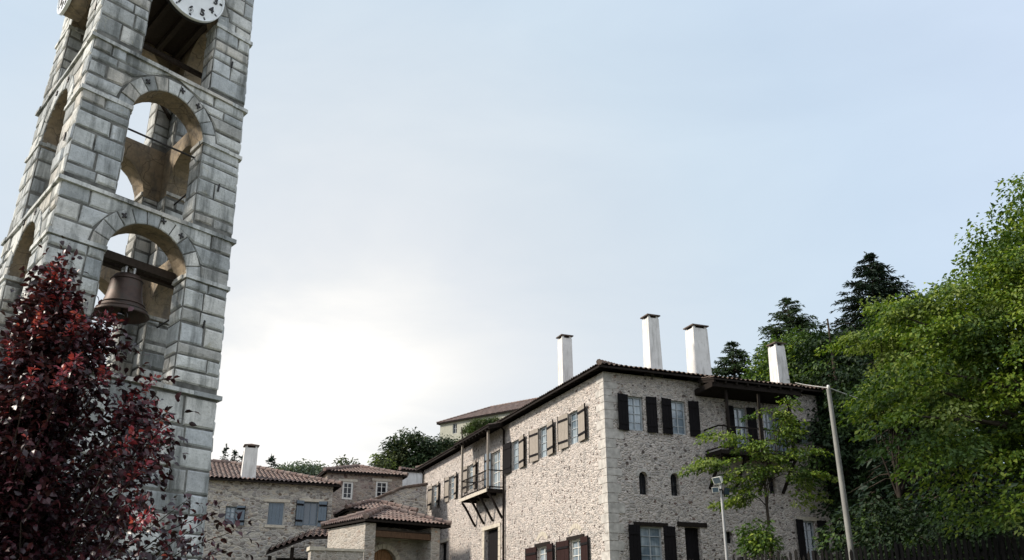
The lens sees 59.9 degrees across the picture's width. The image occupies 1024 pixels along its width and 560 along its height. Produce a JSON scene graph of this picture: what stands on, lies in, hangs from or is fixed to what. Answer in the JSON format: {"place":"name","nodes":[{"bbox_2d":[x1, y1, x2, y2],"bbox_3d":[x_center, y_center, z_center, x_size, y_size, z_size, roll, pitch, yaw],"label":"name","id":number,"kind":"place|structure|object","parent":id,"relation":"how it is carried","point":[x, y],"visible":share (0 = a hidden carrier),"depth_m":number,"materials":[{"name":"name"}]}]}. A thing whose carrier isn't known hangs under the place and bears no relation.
{"place":"outdoors","nodes":[
{"label":"outdoors","id":0,"kind":"place"},
{"bbox_2d":[0,0,1023,467],"label":"sky","id":1,"kind":"structure","parent":0,"point":[431,194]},
{"bbox_3d":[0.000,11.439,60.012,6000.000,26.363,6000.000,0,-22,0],"label":"ground","id":2,"kind":"structure","parent":0,"visible":0},
{"bbox_2d":[0,0,253,559],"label":"bell tower","id":3,"kind":"structure","parent":2,"relation":"on","point":[181,66],"depth_m":18.97,"materials":[{"name":"stone"}]},
{"bbox_2d":[93,265,149,323],"bbox_3d":[-7.918,0.216,18.197,1.090,1.222,1.090,0,-22,0],"label":"bell","id":4,"kind":"object","parent":3,"relation":"hanging from","point":[123,294],"visible":0.92,"depth_m":17.97,"materials":[{"name":"brown metal"}]},
{"bbox_2d":[0,235,258,559],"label":"plum tree","id":5,"kind":"object","parent":2,"relation":"on","point":[51,345],"visible":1,"depth_m":6.97,"materials":[{"name":"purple plant"}]},
{"bbox_2d":[219,444,230,459],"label":"cypress","id":6,"kind":"object","parent":2,"relation":"on","point":[225,450],"visible":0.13,"depth_m":69.86,"materials":[{"name":"green plant"}]},
{"bbox_2d":[230,449,239,460],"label":"cypress","id":7,"kind":"object","parent":2,"relation":"on","point":[234,452],"visible":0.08,"depth_m":70.77,"materials":[{"name":"green plant"}]},
{"bbox_2d":[202,444,342,559],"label":"stone cottage","id":8,"kind":"structure","parent":2,"relation":"on","point":[275,506],"depth_m":43.72,"materials":[{"name":"stone"}]},
{"bbox_2d":[221,506,245,526],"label":"window","id":9,"kind":"structure","parent":8,"relation":"in","point":[229,510],"depth_m":43.06,"materials":[{"name":"blue paint"}]},
{"bbox_2d":[264,498,289,527],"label":"window","id":10,"kind":"structure","parent":8,"relation":"in","point":[275,509],"depth_m":43.79,"materials":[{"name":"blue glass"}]},
{"bbox_2d":[294,498,327,526],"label":"window","id":11,"kind":"structure","parent":8,"relation":"in","point":[308,512],"depth_m":44.42,"materials":[{"name":"blue paint"}]},
{"bbox_2d":[266,453,279,468],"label":"pine tree","id":12,"kind":"object","parent":2,"relation":"on","point":[271,459],"visible":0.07,"depth_m":67.53,"materials":[{"name":"green plant"}]},
{"bbox_2d":[266,527,327,559],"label":"lean to shed","id":13,"kind":"object","parent":2,"relation":"on","point":[318,533],"visible":0.84,"depth_m":41.00,"materials":[{"name":"tile"}]},
{"bbox_2d":[272,458,328,475],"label":"tree","id":14,"kind":"object","parent":2,"relation":"on","point":[312,470],"visible":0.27,"depth_m":117.57,"materials":[{"name":"green plant"}]},
{"bbox_2d":[306,546,364,559],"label":"garden wall","id":15,"kind":"structure","parent":2,"relation":"on","point":[318,553],"depth_m":33.83,"materials":[{"name":"stone"}]},
{"bbox_2d":[331,454,360,465],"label":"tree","id":16,"kind":"object","parent":2,"relation":"on","point":[345,461],"visible":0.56,"depth_m":67.62,"materials":[{"name":"green plant"}]},
{"bbox_2d":[317,464,408,518],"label":"stone cottage","id":17,"kind":"structure","parent":2,"relation":"on","point":[362,482],"depth_m":55.18,"materials":[{"name":"stone"}]},
{"bbox_2d":[339,479,357,499],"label":"window","id":18,"kind":"structure","parent":17,"relation":"in","point":[347,489],"depth_m":54.78,"materials":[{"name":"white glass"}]},
{"bbox_2d":[372,478,391,496],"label":"window","id":19,"kind":"structure","parent":17,"relation":"in","point":[381,486],"depth_m":55.58,"materials":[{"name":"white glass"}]},
{"bbox_2d":[333,498,418,517],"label":"roof","id":20,"kind":"structure","parent":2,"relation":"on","point":[355,507],"depth_m":47.30,"materials":[{"name":"tile"}]},
{"bbox_2d":[367,452,396,468],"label":"sapling","id":21,"kind":"object","parent":2,"relation":"on","point":[383,464],"visible":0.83,"depth_m":65.50,"materials":[{"name":"green plant"}]},
{"bbox_2d":[320,504,451,559],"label":"gatehouse","id":22,"kind":"object","parent":2,"relation":"on","point":[385,532],"visible":1,"depth_m":38.77,"materials":[{"name":"stone"}]},
{"bbox_2d":[374,549,392,559],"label":"door","id":23,"kind":"structure","parent":22,"relation":"in","point":[381,554],"depth_m":38.65,"materials":[{"name":"wood"}]},
{"bbox_2d":[372,482,427,513],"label":"annex","id":24,"kind":"object","parent":2,"relation":"on","point":[413,495],"visible":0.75,"depth_m":51.25,"materials":[{"name":"grey stone"}]},
{"bbox_2d":[397,466,423,485],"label":"white house","id":25,"kind":"structure","parent":2,"relation":"on","point":[414,476],"depth_m":59.62,"materials":[{"name":"paint"}]},
{"bbox_2d":[370,426,459,469],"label":"holm oak","id":26,"kind":"object","parent":2,"relation":"on","point":[403,454],"visible":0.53,"depth_m":73.73,"materials":[{"name":"green plant"}]},
{"bbox_2d":[450,427,463,444],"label":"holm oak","id":27,"kind":"object","parent":2,"relation":"on","point":[459,437],"depth_m":80.25,"materials":[{"name":"green plant"}]},
{"bbox_2d":[460,415,501,436],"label":"shrub","id":28,"kind":"object","parent":2,"relation":"on","point":[475,424],"visible":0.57,"depth_m":91.22,"materials":[{"name":"green plant"}]},
{"bbox_2d":[436,398,535,441],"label":"hill house","id":29,"kind":"structure","parent":2,"relation":"on","point":[452,426],"depth_m":97.50,"materials":[{"name":"paint"}]},
{"bbox_2d":[453,424,456,433],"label":"window","id":30,"kind":"structure","parent":29,"relation":"in","point":[454,425],"depth_m":97.76,"materials":[{"name":"grey glass"}]},
{"bbox_2d":[415,313,835,559],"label":"stone house","id":31,"kind":"structure","parent":2,"relation":"on","point":[588,463],"depth_m":36.20,"materials":[{"name":"beige stone"}]},
{"bbox_2d":[427,481,438,509],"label":"window","id":32,"kind":"structure","parent":31,"relation":"in","point":[436,488],"depth_m":54.14,"materials":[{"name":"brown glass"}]},
{"bbox_2d":[440,538,448,559],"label":"door","id":33,"kind":"structure","parent":31,"relation":"in","point":[444,540],"depth_m":50.99,"materials":[{"name":"black paint"}]},
{"bbox_2d":[444,472,456,502],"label":"window","id":34,"kind":"structure","parent":31,"relation":"in","point":[454,478],"depth_m":51.24,"materials":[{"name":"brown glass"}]},
{"bbox_2d":[463,460,475,492],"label":"window","id":35,"kind":"structure","parent":31,"relation":"in","point":[473,467],"depth_m":48.51,"materials":[{"name":"clear glass"}]},
{"bbox_2d":[482,522,500,559],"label":"door","id":36,"kind":"structure","parent":31,"relation":"in","point":[492,535],"depth_m":44.16,"materials":[{"name":"black paint"}]},
{"bbox_2d":[484,451,499,488],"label":"window","id":37,"kind":"structure","parent":31,"relation":"in","point":[496,462],"depth_m":45.16,"materials":[{"name":"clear glass"}]},
{"bbox_2d":[502,434,524,474],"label":"window","id":38,"kind":"structure","parent":31,"relation":"in","point":[519,450],"depth_m":42.84,"materials":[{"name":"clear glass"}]},
{"bbox_2d":[525,541,553,559],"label":"window","id":39,"kind":"structure","parent":31,"relation":"in","point":[546,553],"depth_m":38.44,"materials":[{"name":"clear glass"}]},
{"bbox_2d":[529,419,553,462],"bbox_3d":[1.420,7.218,39.637,0.358,1.460,2.666,8,-23,-20],"label":"window","id":40,"kind":"structure","parent":31,"relation":"in","point":[547,433],"depth_m":39.96,"materials":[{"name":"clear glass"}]},
{"bbox_2d":[557,403,585,449],"bbox_3d":[2.588,6.126,36.912,0.358,1.440,2.646,8,-23,-20],"label":"window","id":41,"kind":"structure","parent":31,"relation":"in","point":[578,418],"depth_m":37.23,"materials":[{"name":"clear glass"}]},
{"bbox_2d":[556,534,588,559],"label":"window","id":42,"kind":"structure","parent":31,"relation":"in","point":[580,547],"depth_m":35.56,"materials":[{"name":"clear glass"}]},
{"bbox_2d":[617,393,657,432],"bbox_3d":[4.897,5.274,35.062,1.738,1.460,0.350,8,-23,-20],"label":"window","id":43,"kind":"structure","parent":31,"relation":"in","point":[629,408],"depth_m":35.07,"materials":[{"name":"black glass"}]},
{"bbox_2d":[639,473,645,494],"bbox_3d":[4.972,7.864,34.283,0.420,0.910,0.072,8,-23,-20],"label":"small window","id":44,"kind":"structure","parent":31,"relation":"in","point":[642,484],"depth_m":34.28,"materials":[{"name":"black glass"}]},
{"bbox_2d":[628,522,676,559],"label":"window","id":45,"kind":"structure","parent":31,"relation":"in","point":[644,542],"depth_m":33.46,"materials":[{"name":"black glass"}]},
{"bbox_2d":[670,474,676,495],"bbox_3d":[6.273,8.027,34.775,0.420,0.910,0.072,8,-23,-20],"label":"small window","id":46,"kind":"structure","parent":31,"relation":"in","point":[673,479],"depth_m":34.77,"materials":[{"name":"black glass"}]},
{"bbox_2d":[661,397,700,436],"bbox_3d":[6.723,5.541,35.737,1.728,1.460,0.350,8,-23,-20],"label":"window","id":47,"kind":"structure","parent":31,"relation":"in","point":[673,417],"depth_m":35.74,"materials":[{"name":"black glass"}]},
{"bbox_2d":[677,522,706,559],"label":"door","id":48,"kind":"structure","parent":31,"relation":"in","point":[691,535],"depth_m":34.20,"materials":[{"name":"black paint"}]},
{"bbox_2d":[726,532,729,542],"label":"small window","id":49,"kind":"structure","parent":31,"relation":"in","point":[727,533],"depth_m":34.89,"materials":[{"name":"black glass"}]},
{"bbox_2d":[729,405,759,459],"bbox_3d":[9.420,6.292,36.586,1.447,2.190,0.364,9,-23,-21],"label":"balcony door","id":50,"kind":"structure","parent":31,"relation":"in","point":[735,413],"depth_m":36.81,"materials":[{"name":"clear glass"}]},
{"bbox_2d":[769,477,773,493],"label":"small window","id":51,"kind":"structure","parent":31,"relation":"in","point":[771,483],"depth_m":36.45,"materials":[{"name":"black glass"}]},
{"bbox_2d":[763,412,786,453],"bbox_3d":[10.966,6.559,37.190,1.004,2.140,0.278,0,-22,0],"label":"window","id":52,"kind":"structure","parent":31,"relation":"in","point":[767,423],"depth_m":37.33,"materials":[{"name":"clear glass"}]},
{"bbox_2d":[795,420,820,444],"bbox_3d":[12.471,6.500,37.828,1.311,1.020,0.331,9,-23,-20],"label":"window","id":53,"kind":"structure","parent":31,"relation":"in","point":[799,440],"depth_m":37.83,"materials":[{"name":"clear glass"}]},
{"bbox_2d":[796,516,829,559],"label":"window","id":54,"kind":"structure","parent":31,"relation":"in","point":[805,531],"depth_m":36.12,"materials":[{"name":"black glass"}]},
{"bbox_2d":[712,476,729,559],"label":"floodlight post","id":55,"kind":"object","parent":2,"relation":"on","point":[719,481],"visible":1,"depth_m":25.44,"materials":[{"name":"metal"}]},
{"bbox_2d":[711,341,757,378],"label":"fir tree","id":56,"kind":"object","parent":2,"relation":"on","point":[736,365],"visible":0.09,"depth_m":53.64,"materials":[{"name":"green plant"}]},
{"bbox_2d":[676,395,838,559],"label":"young locust tree","id":57,"kind":"object","parent":2,"relation":"on","point":[799,479],"visible":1,"depth_m":28.13,"materials":[{"name":"green plant"}]},
{"bbox_2d":[731,518,785,559],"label":"shrub","id":58,"kind":"object","parent":2,"relation":"on","point":[756,542],"visible":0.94,"depth_m":26.18,"materials":[{"name":"green plant"}]},
{"bbox_2d":[740,324,828,419],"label":"acacia tree","id":59,"kind":"object","parent":2,"relation":"on","point":[762,370],"visible":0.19,"depth_m":47.17,"materials":[{"name":"green plant"}]},
{"bbox_2d":[742,297,835,526],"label":"fir tree","id":60,"kind":"object","parent":2,"relation":"on","point":[787,317],"visible":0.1,"depth_m":52.38,"materials":[{"name":"green plant"}]},
{"bbox_2d":[826,385,855,559],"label":"utility pole","id":61,"kind":"object","parent":2,"relation":"on","point":[848,530],"visible":1,"depth_m":23.67,"materials":[{"name":"grey metal"}]},
{"bbox_2d":[795,382,925,422],"bbox_3d":[13.299,3.352,30.069,6.276,3.393,12.292,-5,-22,13],"label":"cable","id":62,"kind":"object","parent":61,"relation":"attached to","point":[837,391],"visible":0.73,"depth_m":25.61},
{"bbox_2d":[680,535,1023,559],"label":"picket fence","id":63,"kind":"object","parent":2,"relation":"on","point":[1002,552],"visible":1,"depth_m":19.13,"materials":[{"name":"brown wood"}]},
{"bbox_2d":[787,318,919,550],"bbox_3d":[14.600,7.362,37.754,5.223,12.969,6.685,-14,-25,31],"label":"yew tree","id":64,"kind":"object","parent":2,"relation":"on","point":[837,372],"visible":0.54,"depth_m":37.43,"materials":[{"name":"green plant"}]},
{"bbox_2d":[811,491,950,559],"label":"shrub","id":65,"kind":"object","parent":2,"relation":"on","point":[858,526],"visible":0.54,"depth_m":24.03,"materials":[{"name":"green plant"}]},
{"bbox_2d":[814,293,964,508],"bbox_3d":[12.073,4.819,26.486,4.469,9.758,3.796,10,-24,-24],"label":"young ash tree","id":66,"kind":"object","parent":2,"relation":"on","point":[890,346],"visible":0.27,"depth_m":27.56,"materials":[{"name":"green plant"}]},
{"bbox_2d":[832,320,982,559],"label":"fir tree","id":67,"kind":"object","parent":2,"relation":"on","point":[877,481],"visible":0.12,"depth_m":30.76,"materials":[{"name":"green plant"}]},
{"bbox_2d":[814,251,1014,559],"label":"fir tree","id":68,"kind":"object","parent":2,"relation":"on","point":[875,273],"visible":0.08,"depth_m":44.35,"materials":[{"name":"green plant"}]},
{"bbox_2d":[836,172,1023,538],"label":"lime tree","id":69,"kind":"object","parent":2,"relation":"on","point":[983,316],"visible":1,"depth_m":19.68,"materials":[{"name":"green plant"}]},
{"bbox_2d":[850,487,1023,559],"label":"shrub","id":70,"kind":"object","parent":2,"relation":"on","point":[906,542],"visible":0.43,"depth_m":22.55,"materials":[{"name":"green plant"}]},
{"bbox_2d":[894,362,1023,550],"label":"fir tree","id":71,"kind":"object","parent":2,"relation":"on","point":[983,479],"visible":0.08,"depth_m":26.44,"materials":[{"name":"green plant"}]},
{"bbox_2d":[927,479,1023,559],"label":"shrub","id":72,"kind":"object","parent":2,"relation":"on","point":[1009,535],"visible":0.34,"depth_m":21.47,"materials":[{"name":"green plant"}]}
]}

